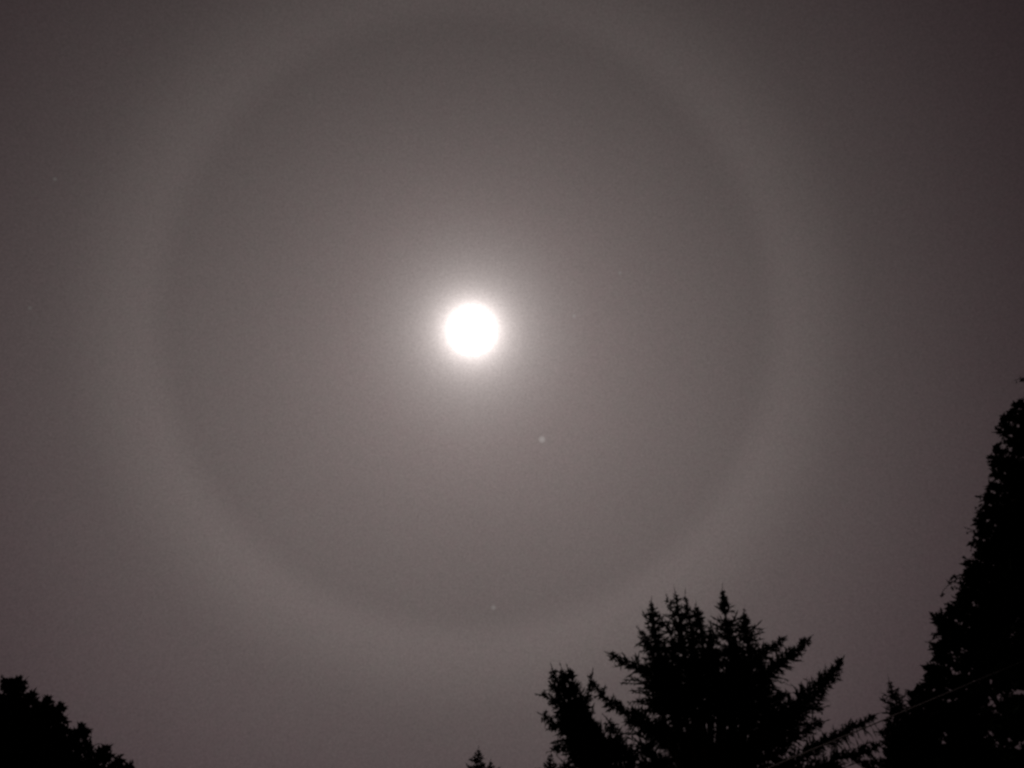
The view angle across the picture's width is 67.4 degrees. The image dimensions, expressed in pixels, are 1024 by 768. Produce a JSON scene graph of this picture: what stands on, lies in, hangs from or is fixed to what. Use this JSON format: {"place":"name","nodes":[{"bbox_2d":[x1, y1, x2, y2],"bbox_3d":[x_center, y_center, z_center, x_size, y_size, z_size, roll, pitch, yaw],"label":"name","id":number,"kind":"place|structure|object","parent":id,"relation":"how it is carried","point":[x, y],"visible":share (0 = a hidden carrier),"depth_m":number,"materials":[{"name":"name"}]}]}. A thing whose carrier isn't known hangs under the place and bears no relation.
{"place":"outdoors","nodes":[
{"label":"outdoors","id":0,"kind":"place"},
{"bbox_2d":[451,309,492,350],"bbox_3d":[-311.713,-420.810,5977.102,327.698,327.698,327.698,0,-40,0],"label":"moon","id":1,"kind":"object","parent":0,"point":[471,329],"visible":1,"depth_m":5859.32,"materials":[{"name":"white"}]},
{"bbox_2d":[0,0,1023,767],"label":"sky","id":2,"kind":"structure","parent":0,"point":[262,505],"materials":[{"name":"grey"}]},
{"bbox_2d":[768,661,1023,767],"bbox_3d":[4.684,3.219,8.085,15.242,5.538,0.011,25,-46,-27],"label":"overhead cable","id":3,"kind":"object","parent":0,"point":[885,718],"visible":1,"depth_m":6.92,"materials":[{"name":"metal"}]},
{"label":"ground","id":4,"kind":"structure","parent":0,"visible":0},
{"bbox_2d":[0,675,134,767],"bbox_3d":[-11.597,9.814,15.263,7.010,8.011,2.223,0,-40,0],"label":"dark tree","id":5,"kind":"object","parent":4,"relation":"on","point":[30,737],"visible":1,"depth_m":16.75,"materials":[{"name":"black plant"}]},
{"bbox_2d":[466,747,501,767],"bbox_3d":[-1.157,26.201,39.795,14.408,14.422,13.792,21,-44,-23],"label":"spruce tree","id":6,"kind":"object","parent":4,"relation":"on","point":[476,760],"visible":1,"depth_m":44.28,"materials":[{"name":"black plant"}]},
{"bbox_2d":[487,759,494,767],"bbox_3d":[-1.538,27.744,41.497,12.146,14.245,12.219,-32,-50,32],"label":"spruce tree","id":7,"kind":"object","parent":4,"relation":"on","point":[489,765],"visible":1,"depth_m":45.99,"materials":[{"name":"black plant"}]},
{"bbox_2d":[535,754,560,767],"bbox_3d":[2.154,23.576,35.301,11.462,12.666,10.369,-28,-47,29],"label":"spruce tree","id":8,"kind":"object","parent":4,"relation":"on","point":[552,765],"visible":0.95,"depth_m":38.64,"materials":[{"name":"black plant"}]},
{"bbox_2d":[534,583,887,767],"bbox_3d":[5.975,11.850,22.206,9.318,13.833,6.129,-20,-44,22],"label":"spruce tree","id":9,"kind":"object","parent":4,"relation":"on","point":[738,701],"visible":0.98,"depth_m":23.31,"materials":[{"name":"black plant"}]},
{"bbox_2d":[854,674,944,767],"bbox_3d":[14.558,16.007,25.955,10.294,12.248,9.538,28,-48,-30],"label":"spruce tree","id":10,"kind":"object","parent":4,"relation":"on","point":[892,731],"visible":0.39,"depth_m":28.05,"materials":[{"name":"black plant"}]},
{"bbox_2d":[899,377,1023,767],"bbox_3d":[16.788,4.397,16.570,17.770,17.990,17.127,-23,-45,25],"label":"dark tree","id":11,"kind":"object","parent":4,"relation":"on","point":[968,720],"visible":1,"depth_m":16.15,"materials":[{"name":"black plant"}]}
]}

